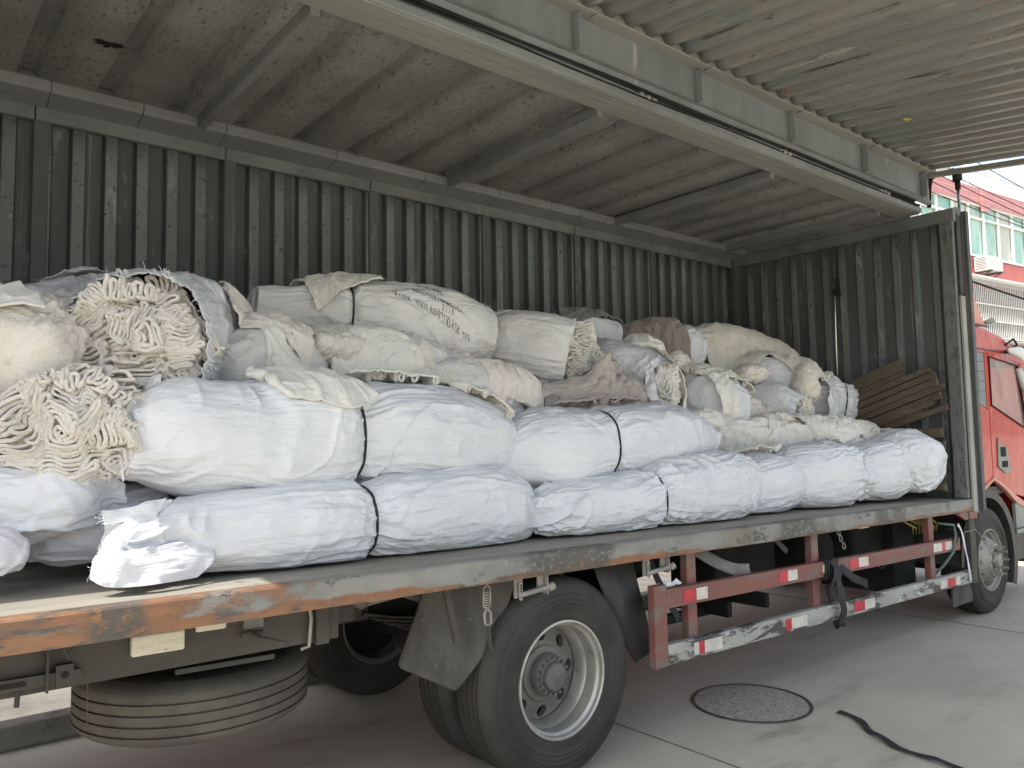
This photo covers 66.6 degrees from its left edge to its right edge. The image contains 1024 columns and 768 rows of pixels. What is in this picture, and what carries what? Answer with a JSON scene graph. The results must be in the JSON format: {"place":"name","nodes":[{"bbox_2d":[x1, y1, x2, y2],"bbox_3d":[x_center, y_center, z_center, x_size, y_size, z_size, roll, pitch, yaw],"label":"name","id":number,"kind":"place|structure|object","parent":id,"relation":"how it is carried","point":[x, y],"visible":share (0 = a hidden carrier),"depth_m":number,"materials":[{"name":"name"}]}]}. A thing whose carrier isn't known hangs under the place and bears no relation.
{"place":"outdoors","nodes":[
{"label":"outdoors","id":0,"kind":"place"},
{"bbox_2d":[0,571,670,720],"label":"pavement","id":1,"kind":"structure","parent":0,"point":[42,702],"depth_m":5.02,"materials":[{"name":"grey concrete"}]},
{"bbox_2d":[0,561,1023,767],"bbox_3d":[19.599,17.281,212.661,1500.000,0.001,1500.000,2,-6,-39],"label":"ground","id":2,"kind":"structure","parent":0,"point":[880,681],"depth_m":4.95,"materials":[{"name":"concrete"}]},
{"bbox_2d":[0,586,670,752],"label":"kerb","id":3,"kind":"structure","parent":2,"relation":"on","point":[31,730],"depth_m":4.64,"materials":[{"name":"stone"}]},
{"bbox_2d":[0,0,1023,767],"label":"box truck","id":4,"kind":"object","parent":2,"relation":"on","point":[772,168],"visible":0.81,"depth_m":5.25,"materials":[{"name":"metal"}]},
{"bbox_2d":[0,526,29,575],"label":"woven sack","id":5,"kind":"object","parent":4,"relation":"in","point":[14,549],"visible":1,"depth_m":2.88,"materials":[{"name":"white fabric"}]},
{"bbox_2d":[27,480,172,566],"bbox_3d":[-1.795,0.598,3.409,0.340,0.350,0.602,-4,-5,35],"label":"woven sack","id":6,"kind":"object","parent":4,"relation":"on","point":[72,548],"visible":0.17,"depth_m":3.23,"materials":[{"name":"white fabric"}]},
{"bbox_2d":[0,462,127,545],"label":"woven sack","id":7,"kind":"object","parent":6,"relation":"on","point":[38,508],"visible":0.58,"depth_m":3.06,"materials":[{"name":"white fabric"}]},
{"bbox_2d":[87,465,534,587],"bbox_3d":[-0.750,0.631,3.850,2.521,0.456,0.514,3,-6,-45],"label":"tied sack","id":8,"kind":"object","parent":4,"relation":"on","point":[164,540],"visible":0.91,"depth_m":3.48,"materials":[{"name":"white fabric"}]},
{"bbox_2d":[115,374,516,496],"bbox_3d":[-0.838,0.278,4.061,2.372,0.647,0.660,2,-6,-39],"label":"tied sack","id":9,"kind":"object","parent":8,"relation":"on","point":[199,435],"visible":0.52,"depth_m":3.55,"materials":[{"name":"white fabric"}]},
{"bbox_2d":[202,327,330,381],"bbox_3d":[-1.296,-0.094,4.256,0.402,0.493,0.823,-4,-5,33],"label":"woven sack","id":10,"kind":"object","parent":9,"relation":"on","point":[246,347],"visible":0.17,"depth_m":3.91,"materials":[{"name":"white fabric"}]},
{"bbox_2d":[218,281,314,366],"bbox_3d":[-1.342,-0.319,4.250,0.497,0.534,0.520,2,-6,-39],"label":"draped towel","id":11,"kind":"object","parent":10,"relation":"on","point":[301,342],"visible":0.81,"depth_m":4.14,"materials":[{"name":"beige fabric"}]},
{"bbox_2d":[245,313,378,408],"bbox_3d":[-1.118,-0.135,3.892,0.800,0.545,0.570,-4,-5,37],"label":"draped towel","id":12,"kind":"object","parent":9,"relation":"on","point":[287,372],"visible":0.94,"depth_m":3.74,"materials":[{"name":"white fabric"}]},
{"bbox_2d":[330,321,439,384],"bbox_3d":[-0.730,-0.152,4.444,0.625,0.478,0.540,1,-5,-26],"label":"draped towel","id":13,"kind":"object","parent":9,"relation":"on","point":[366,364],"visible":0.73,"depth_m":4.48,"materials":[{"name":"beige fabric"}]},
{"bbox_2d":[401,330,514,417],"bbox_3d":[-0.346,-0.074,4.641,0.736,0.572,0.271,-2,-4,12],"label":"draped towel","id":14,"kind":"object","parent":9,"relation":"on","point":[485,394],"visible":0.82,"depth_m":4.63,"materials":[{"name":"beige fabric"}]},
{"bbox_2d":[469,384,497,405],"bbox_3d":[-0.301,0.111,4.776,0.497,0.258,0.324,2,-6,-39],"label":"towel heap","id":15,"kind":"object","parent":9,"relation":"on","point":[485,385],"visible":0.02,"depth_m":4.79,"materials":[{"name":"beige fabric"}]},
{"bbox_2d":[532,450,762,535],"bbox_3d":[0.948,0.707,5.279,2.385,0.493,0.557,2,-6,-39],"label":"tied sack","id":16,"kind":"object","parent":4,"relation":"on","point":[705,486],"visible":0.84,"depth_m":4.99,"materials":[{"name":"white fabric"}]},
{"bbox_2d":[509,400,720,488],"bbox_3d":[0.713,0.399,5.328,2.270,0.599,0.570,2,-6,-39],"label":"tied sack","id":17,"kind":"object","parent":16,"relation":"on","point":[554,443],"visible":0.69,"depth_m":4.91,"materials":[{"name":"white fabric"}]},
{"bbox_2d":[596,337,680,404],"bbox_3d":[0.873,-0.098,6.380,0.973,0.688,0.622,-4,-5,30],"label":"towel roll","id":18,"kind":"object","parent":17,"relation":"on","point":[656,373],"visible":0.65,"depth_m":6.14,"materials":[{"name":"white fabric"}]},
{"bbox_2d":[623,333,665,349],"bbox_3d":[1.106,-0.298,6.628,0.386,0.269,0.355,2,-6,-39],"label":"towel heap","id":19,"kind":"object","parent":18,"relation":"on","point":[644,339],"visible":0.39,"depth_m":6.53,"materials":[{"name":"beige fabric"}]},
{"bbox_2d":[744,452,806,513],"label":"woven sack","id":20,"kind":"object","parent":4,"relation":"on","point":[784,484],"visible":0.49,"depth_m":5.93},
{"bbox_2d":[771,437,879,507],"bbox_3d":[2.630,0.742,6.612,1.373,0.580,0.611,2,-6,-39],"label":"woven sack","id":21,"kind":"object","parent":4,"relation":"on","point":[838,474],"visible":0.66,"depth_m":6.32,"materials":[{"name":"white fabric"}]},
{"bbox_2d":[718,417,873,451],"bbox_3d":[2.441,0.527,7.006,2.455,0.490,0.504,1,-5,-27],"label":"towel bundle","id":22,"kind":"object","parent":21,"relation":"on","point":[739,434],"visible":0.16,"depth_m":6.61,"materials":[{"name":"beige fabric"}]},
{"bbox_2d":[683,372,750,421],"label":"woven sack","id":23,"kind":"object","parent":22,"relation":"on","point":[726,397],"visible":0.54,"depth_m":6.54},
{"bbox_2d":[667,350,691,372],"bbox_3d":[1.440,-0.187,6.917,0.382,0.218,0.342,2,-6,-39],"label":"towel heap","id":24,"kind":"object","parent":23,"relation":"on","point":[680,358],"visible":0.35,"depth_m":6.75,"materials":[{"name":"beige fabric"}]},
{"bbox_2d":[681,362,755,393],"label":"draped towel","id":25,"kind":"object","parent":23,"relation":"on","point":[695,369],"visible":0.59,"depth_m":6.70,"materials":[{"name":"beige fabric"}]},
{"bbox_2d":[733,412,796,453],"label":"draped towel","id":26,"kind":"object","parent":22,"relation":"on","point":[773,444],"visible":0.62,"depth_m":6.61,"materials":[{"name":"beige fabric"}]},
{"bbox_2d":[788,413,863,443],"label":"draped towel","id":27,"kind":"object","parent":22,"relation":"on","point":[840,429],"visible":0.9,"depth_m":7.02,"materials":[{"name":"beige fabric"}]},
{"bbox_2d":[848,439,911,500],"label":"woven sack","id":28,"kind":"object","parent":4,"relation":"on","point":[892,461],"visible":0.41,"depth_m":6.87,"materials":[{"name":"white fabric"}]},
{"bbox_2d":[852,418,891,438],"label":"draped towel","id":29,"kind":"object","parent":28,"relation":"on","point":[867,430],"visible":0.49,"depth_m":7.33,"materials":[{"name":"beige fabric"}]},
{"bbox_2d":[872,428,947,492],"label":"woven sack","id":30,"kind":"object","parent":4,"relation":"in","point":[927,456],"visible":0.53,"depth_m":7.02,"materials":[{"name":"white fabric"}]},
{"bbox_2d":[934,479,948,491],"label":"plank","id":31,"kind":"object","parent":4,"relation":"on","point":[942,486],"visible":0.12,"depth_m":7.33,"materials":[{"name":"brown wood"}]},
{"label":"woven sack","id":32,"kind":"object","parent":4,"relation":"in","visible":0},
{"bbox_2d":[551,307,622,323],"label":"draped towel","id":33,"kind":"object","parent":32,"relation":"on","point":[580,313],"visible":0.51,"depth_m":6.88,"materials":[{"name":"beige fabric"}]},
{"bbox_2d":[553,313,622,340],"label":"woven sack","id":34,"kind":"object","parent":32,"relation":"on","point":[608,328],"visible":0.23,"depth_m":6.93,"materials":[{"name":"white fabric"}]},
{"bbox_2d":[683,324,707,362],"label":"woven sack","id":35,"kind":"object","parent":32,"relation":"on","point":[699,346],"visible":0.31,"depth_m":7.44,"materials":[{"name":"white fabric"}]},
{"bbox_2d":[622,316,691,359],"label":"draped towel","id":36,"kind":"object","parent":35,"relation":"on","point":[671,333],"visible":0.34,"depth_m":7.29,"materials":[{"name":"beige fabric"}]},
{"bbox_2d":[621,319,658,335],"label":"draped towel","id":37,"kind":"object","parent":36,"relation":"on","point":[645,327],"visible":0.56,"depth_m":7.26,"materials":[{"name":"beige fabric"}]},
{"bbox_2d":[759,356,793,388],"bbox_3d":[2.571,-0.017,7.955,1.082,0.540,0.539,-1,-4,1],"label":"towel roll","id":38,"kind":"object","parent":32,"relation":"on","point":[781,371],"visible":0.06,"depth_m":7.74,"materials":[{"name":"white fabric"}]},
{"bbox_2d":[768,351,833,383],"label":"draped towel","id":39,"kind":"object","parent":38,"relation":"on","point":[792,362],"visible":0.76,"depth_m":7.78,"materials":[{"name":"beige fabric"}]},
{"bbox_3d":[2.407,-0.319,8.287,1.306,0.554,0.606,2,-6,-39],"label":"towel bundle","id":40,"kind":"object","parent":38,"relation":"on","visible":0},
{"bbox_2d":[694,322,798,370],"bbox_3d":[2.447,-0.292,8.241,1.318,0.725,0.781,2,-6,-39],"label":"draped towel","id":41,"kind":"object","parent":40,"relation":"on","point":[731,347],"visible":0.79,"depth_m":7.97,"materials":[{"name":"beige fabric"}]},
{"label":"woven sack","id":42,"kind":"object","parent":4,"relation":"in","visible":0},
{"bbox_2d":[639,382,650,402],"bbox_3d":[0.567,0.145,5.744,1.370,0.427,0.414,2,-6,-39],"label":"towel bundle","id":43,"kind":"object","parent":42,"relation":"on","point":[643,388],"visible":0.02,"depth_m":5.94,"materials":[{"name":"beige fabric"}]},
{"bbox_2d":[490,309,604,381],"bbox_3d":[0.178,-0.254,5.912,1.010,0.642,0.599,-2,-4,14],"label":"towel roll","id":44,"kind":"object","parent":43,"relation":"on","point":[548,347],"visible":0.68,"depth_m":5.67,"materials":[{"name":"beige fabric"}]},
{"bbox_2d":[541,383,561,399],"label":"towel heap","id":45,"kind":"object","parent":43,"relation":"on","point":[550,391],"visible":0.33,"depth_m":5.25,"materials":[{"name":"beige fabric"}]},
{"bbox_2d":[538,352,646,408],"bbox_3d":[0.548,0.008,5.623,1.088,0.499,0.542,2,-6,-39],"label":"draped towel","id":46,"kind":"object","parent":43,"relation":"on","point":[601,382],"visible":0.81,"depth_m":5.53,"materials":[{"name":"beige fabric"}]},
{"bbox_2d":[597,357,622,374],"bbox_3d":[0.711,-0.092,5.985,0.270,0.250,0.340,2,-6,-39],"label":"towel heap","id":47,"kind":"object","parent":43,"relation":"on","point":[617,368],"visible":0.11,"depth_m":5.86,"materials":[{"name":"beige fabric"}]},
{"bbox_2d":[691,407,723,431],"bbox_3d":[1.574,0.313,6.447,0.359,0.241,0.472,-1,-4,-1],"label":"towel heap","id":48,"kind":"object","parent":42,"relation":"on","point":[712,417],"visible":0.38,"depth_m":6.30,"materials":[{"name":"beige fabric"}]},
{"bbox_2d":[688,397,771,417],"bbox_3d":[1.787,0.384,6.995,1.946,0.560,0.503,2,-6,-39],"label":"towel bundle","id":49,"kind":"object","parent":42,"relation":"on","point":[758,406],"visible":0.05,"depth_m":7.13,"materials":[{"name":"beige fabric"}]},
{"bbox_2d":[643,346,686,408],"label":"draped towel","id":50,"kind":"object","parent":49,"relation":"on","point":[683,388],"visible":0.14,"depth_m":6.31,"materials":[{"name":"beige fabric"}]},
{"bbox_2d":[749,382,814,414],"bbox_3d":[2.465,0.264,7.550,0.873,0.566,0.555,-3,-5,22],"label":"towel roll","id":51,"kind":"object","parent":42,"relation":"on","point":[776,396],"visible":0.36,"depth_m":7.31,"materials":[{"name":"white fabric"}]},
{"bbox_2d":[733,363,770,384],"bbox_3d":[2.319,-0.098,7.603,0.423,0.212,0.312,2,-6,-39],"label":"towel heap","id":52,"kind":"object","parent":51,"relation":"on","point":[751,373],"visible":0.81,"depth_m":7.47,"materials":[{"name":"beige fabric"}]},
{"bbox_2d":[791,363,820,402],"bbox_3d":[2.895,-0.006,7.657,0.326,0.404,0.267,2,-6,-39],"label":"towel heap","id":53,"kind":"object","parent":51,"relation":"on","point":[805,380],"visible":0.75,"depth_m":7.55,"materials":[{"name":"beige fabric"}]},
{"bbox_2d":[767,411,798,421],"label":"towel heap","id":54,"kind":"object","parent":42,"relation":"on","point":[784,415],"visible":0.3,"depth_m":6.95,"materials":[{"name":"beige fabric"}]},
{"bbox_2d":[812,374,859,418],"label":"woven sack","id":55,"kind":"object","parent":42,"relation":"on","point":[837,396],"visible":0.47,"depth_m":7.85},
{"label":"woven sack","id":56,"kind":"object","parent":4,"relation":"in","visible":0},
{"bbox_2d":[312,327,364,365],"bbox_3d":[-1.006,-0.193,4.516,0.356,0.262,0.502,-3,-5,28],"label":"towel heap","id":57,"kind":"object","parent":56,"relation":"on","point":[330,342],"visible":0.45,"depth_m":4.34,"materials":[{"name":"beige fabric"}]},
{"bbox_2d":[373,331,491,389],"bbox_3d":[-0.540,-0.121,4.838,0.787,0.468,0.502,2,-5,-33],"label":"loose sack sheet","id":58,"kind":"object","parent":56,"relation":"on","point":[473,371],"visible":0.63,"depth_m":4.81,"materials":[{"name":"white fabric"}]},
{"bbox_2d":[691,684,813,722],"bbox_3d":[1.573,2.093,5.136,0.772,0.006,0.772,2,-6,-39],"label":"manhole cover","id":59,"kind":"object","parent":2,"relation":"on","point":[752,703],"visible":1,"depth_m":5.11,"materials":[{"name":"metal"}]},
{"bbox_2d":[614,562,1023,767],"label":"pavement joints","id":60,"kind":"object","parent":2,"relation":"on","point":[737,766],"depth_m":4.68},
{"bbox_2d":[659,619,1008,761],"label":"ground litter","id":61,"kind":"object","parent":2,"relation":"on","point":[835,726],"visible":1,"depth_m":4.73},
{"bbox_2d":[836,710,963,767],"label":"webbing strip","id":62,"kind":"object","parent":2,"relation":"on","point":[869,730],"visible":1,"depth_m":4.38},
{"bbox_2d":[911,164,1023,367],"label":"apartment building","id":63,"kind":"structure","parent":0,"point":[989,235],"depth_m":27.11,"materials":[{"name":"red tile"}]},
{"bbox_2d":[917,191,935,215],"bbox_3d":[13.369,-5.332,25.150,0.985,1.860,0.140,2,-5,-32],"label":"window","id":64,"kind":"structure","parent":63,"relation":"in","point":[925,210],"depth_m":25.26,"materials":[{"name":"green glass"}]},
{"bbox_2d":[933,192,951,211],"bbox_3d":[14.200,-5.308,25.677,0.985,1.860,0.140,2,-5,-32],"label":"window","id":65,"kind":"structure","parent":63,"relation":"in","point":[941,203],"depth_m":25.70,"materials":[{"name":"green glass"}]},
{"bbox_2d":[949,197,968,216],"bbox_3d":[15.032,-5.283,26.205,0.985,1.860,0.140,2,-5,-32],"label":"window","id":66,"kind":"structure","parent":63,"relation":"in","point":[952,204],"depth_m":26.23,"materials":[{"name":"white glass"}]},
{"bbox_2d":[965,201,983,256],"bbox_3d":[15.863,-5.259,26.733,0.985,1.860,0.140,2,-5,-32],"label":"window","id":67,"kind":"structure","parent":63,"relation":"in","point":[976,250],"depth_m":26.78,"materials":[{"name":"green glass"}]},
{"bbox_2d":[931,191,1023,227],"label":"overhead cable","id":68,"kind":"object","parent":63,"relation":"attached to","point":[977,210],"visible":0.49,"depth_m":23.47,"materials":[{"name":"black rubber"}]},
{"bbox_2d":[933,182,1023,224],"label":"overhead cable","id":69,"kind":"object","parent":63,"relation":"attached to","point":[978,203],"visible":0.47,"depth_m":23.90,"materials":[{"name":"black rubber"}]},
{"bbox_2d":[943,177,1023,215],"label":"overhead cable","id":70,"kind":"object","parent":63,"relation":"attached to","point":[983,196],"visible":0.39,"depth_m":24.18,"materials":[{"name":"black rubber"}]},
{"bbox_2d":[974,255,1003,277],"bbox_3d":[16.133,-3.902,26.401,1.028,0.744,0.550,2,-5,-32],"label":"air conditioner","id":71,"kind":"object","parent":63,"relation":"attached to","point":[988,265],"visible":0.93,"depth_m":26.19,"materials":[{"name":"white plastic"}]},
{"bbox_2d":[980,208,997,256],"bbox_3d":[16.695,-5.234,27.260,0.985,1.860,0.140,2,-5,-32],"label":"window","id":72,"kind":"structure","parent":63,"relation":"in","point":[988,230],"depth_m":27.29,"materials":[{"name":"green glass"}]},
{"bbox_2d":[962,179,1023,208],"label":"overhead cable","id":73,"kind":"object","parent":63,"relation":"attached to","point":[992,194],"visible":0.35,"depth_m":24.85,"materials":[{"name":"black rubber"}]},
{"bbox_2d":[972,280,1023,299],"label":"overhead cable","id":74,"kind":"object","parent":63,"relation":"attached to","point":[998,290],"visible":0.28,"depth_m":25.23,"materials":[{"name":"black rubber"}]},
{"bbox_2d":[978,163,1023,188],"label":"overhead cable","id":75,"kind":"object","parent":63,"relation":"attached to","point":[1003,177],"visible":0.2,"depth_m":25.71,"materials":[{"name":"black rubber"}]},
{"bbox_2d":[995,210,1014,264],"bbox_3d":[17.526,-5.210,27.788,0.985,1.860,0.140,2,-5,-32],"label":"window","id":76,"kind":"structure","parent":63,"relation":"in","point":[1002,229],"depth_m":27.80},
{"bbox_2d":[1009,214,1023,266],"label":"window","id":77,"kind":"structure","parent":63,"relation":"in","point":[1016,233],"depth_m":28.32,"materials":[{"name":"green glass"}]},
{"bbox_2d":[945,156,1023,200],"label":"sky","id":78,"kind":"structure","parent":0,"point":[1015,174],"materials":[{"name":"white"}]},
{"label":"woven sack","id":79,"kind":"object","parent":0,"visible":0},
{"bbox_2d":[24,272,104,292],"bbox_3d":[-2.263,-0.386,4.063,0.395,0.507,0.831,-1,-4,0],"label":"film bundle","id":80,"kind":"object","parent":79,"relation":"on","point":[69,283],"visible":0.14,"depth_m":3.85,"materials":[{"name":"grey plastic"}]},
{"bbox_2d":[34,266,104,280],"bbox_3d":[-2.528,-0.335,4.099,0.432,0.599,0.607,-4,-5,37],"label":"film sheet","id":81,"kind":"object","parent":80,"relation":"on","point":[80,270],"visible":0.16,"depth_m":4.15,"materials":[{"name":"grey plastic"}]},
{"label":"woven sack","id":82,"kind":"object","parent":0,"visible":0},
{"bbox_2d":[246,281,497,357],"bbox_3d":[-0.864,-0.404,5.243,1.740,0.591,0.629,2,-6,-39],"label":"marked sack","id":83,"kind":"object","parent":82,"relation":"on","point":[456,321],"visible":0.62,"depth_m":5.08,"materials":[{"name":"white fabric"}]},
{"bbox_2d":[289,271,384,310],"bbox_3d":[-1.149,-0.589,5.088,0.517,0.316,0.452,2,-6,-39],"label":"draped towel","id":84,"kind":"object","parent":83,"relation":"on","point":[324,289],"visible":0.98,"depth_m":4.93,"materials":[{"name":"beige fabric"}]},
{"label":"plank","id":85,"kind":"object","parent":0,"visible":0},
{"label":"plank","id":86,"kind":"object","parent":85,"relation":"on","visible":0},
{"bbox_2d":[879,410,925,427],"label":"plank","id":87,"kind":"object","parent":86,"relation":"on","point":[905,417],"visible":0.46,"depth_m":7.61,"materials":[{"name":"brown wood"}]},
{"bbox_2d":[872,399,934,426],"bbox_3d":[3.645,0.420,7.823,0.044,0.494,1.178,2,-6,-39],"label":"plank","id":88,"kind":"object","parent":87,"relation":"on","point":[907,411],"visible":0.48,"depth_m":7.58,"materials":[{"name":"brown wood"}]},
{"bbox_2d":[868,391,942,421],"bbox_3d":[3.663,0.355,7.820,0.045,0.505,1.237,2,-6,-39],"label":"plank","id":89,"kind":"object","parent":88,"relation":"on","point":[936,396],"visible":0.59,"depth_m":7.56,"materials":[{"name":"brown wood"}]},
{"bbox_2d":[855,382,945,420],"bbox_3d":[3.687,0.284,7.814,0.043,0.516,1.270,2,-6,-39],"label":"plank","id":90,"kind":"object","parent":89,"relation":"on","point":[908,399],"visible":0.64,"depth_m":7.62,"materials":[{"name":"brown wood"}]},
{"bbox_2d":[856,374,939,417],"bbox_3d":[3.655,0.210,7.822,0.046,0.523,1.207,2,-6,-39],"label":"plank","id":91,"kind":"object","parent":90,"relation":"on","point":[933,380],"visible":0.67,"depth_m":7.63,"materials":[{"name":"brown wood"}]},
{"bbox_2d":[857,371,935,409],"bbox_3d":[3.655,0.157,7.842,0.044,0.489,1.187,2,-6,-39],"label":"plank","id":92,"kind":"object","parent":91,"relation":"on","point":[897,389],"visible":0.66,"depth_m":7.67,"materials":[{"name":"brown wood"}]},
{"bbox_2d":[858,377,903,402],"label":"plank","id":93,"kind":"object","parent":92,"relation":"on","point":[881,392],"visible":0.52,"depth_m":7.81,"materials":[{"name":"brown wood"}]},
{"bbox_2d":[858,372,904,394],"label":"plank","id":94,"kind":"object","parent":93,"relation":"on","point":[881,382],"visible":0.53,"depth_m":7.83,"materials":[{"name":"brown wood"}]},
{"bbox_2d":[854,364,903,389],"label":"plank","id":95,"kind":"object","parent":94,"relation":"on","point":[897,368],"visible":0.58,"depth_m":7.83,"materials":[{"name":"brown wood"}]},
{"bbox_2d":[847,357,903,384],"bbox_3d":[3.555,-0.014,8.041,0.039,0.443,0.979,2,-6,-39],"label":"plank","id":96,"kind":"object","parent":95,"relation":"on","point":[899,360],"visible":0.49,"depth_m":7.86,"materials":[{"name":"brown wood"}]},
{"bbox_2d":[858,366,930,401],"bbox_3d":[3.642,0.098,7.883,0.043,0.468,1.158,2,-6,-39],"label":"plank","id":97,"kind":"object","parent":92,"relation":"on","point":[897,382],"visible":0.66,"depth_m":7.69,"materials":[{"name":"brown wood"}]},
{"bbox_2d":[917,427,944,437],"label":"plank","id":98,"kind":"object","parent":89,"relation":"on","point":[934,432],"visible":0.23,"depth_m":7.41,"materials":[{"name":"brown wood"}]},
{"bbox_2d":[881,403,949,428],"bbox_3d":[3.731,0.437,7.720,0.034,0.438,1.143,2,-6,-39],"label":"plank","id":99,"kind":"object","parent":87,"relation":"on","point":[944,407],"visible":0.47,"depth_m":7.48,"materials":[{"name":"brown wood"}]},
{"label":"woven sack","id":100,"kind":"object","parent":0,"visible":0},
{"bbox_2d":[0,363,146,482],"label":"towel roll","id":101,"kind":"object","parent":100,"relation":"on","point":[67,420],"visible":0.85,"depth_m":3.08,"materials":[{"name":"beige fabric"}]},
{"bbox_2d":[0,284,94,393],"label":"towel bundle","id":102,"kind":"object","parent":101,"relation":"on","point":[48,337],"visible":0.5,"depth_m":3.16,"materials":[{"name":"beige fabric"}]},
{"bbox_2d":[0,280,44,307],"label":"draped towel","id":103,"kind":"object","parent":102,"relation":"on","point":[15,293],"visible":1,"depth_m":3.18,"materials":[{"name":"white fabric"}]},
{"bbox_2d":[66,261,239,388],"bbox_3d":[-1.739,-0.153,3.985,0.784,0.873,1.301,-1,-4,-1],"label":"towel roll","id":104,"kind":"object","parent":101,"relation":"on","point":[141,325],"visible":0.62,"depth_m":3.47,"materials":[{"name":"beige fabric"}]},
{"bbox_2d":[291,319,397,335],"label":"draped towel","id":105,"kind":"object","parent":100,"relation":"on","point":[342,327],"visible":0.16,"depth_m":4.51,"materials":[{"name":"beige fabric"}]},
{"bbox_2d":[497,398,526,412],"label":"woven sack","id":106,"kind":"object","parent":100,"relation":"on","point":[517,407],"visible":0.03,"depth_m":5.02,"materials":[{"name":"white fabric"}]},
{"bbox_2d":[448,348,469,357],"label":"towel heap","id":107,"kind":"object","parent":106,"relation":"on","point":[462,354],"visible":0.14,"depth_m":5.05,"materials":[{"name":"beige fabric"}]},
{"bbox_2d":[463,356,543,408],"bbox_3d":[-0.104,0.023,5.151,0.498,0.408,0.562,-5,-6,42],"label":"draped towel","id":108,"kind":"object","parent":106,"relation":"on","point":[518,383],"visible":0.62,"depth_m":4.99,"materials":[{"name":"white fabric"}]}
]}

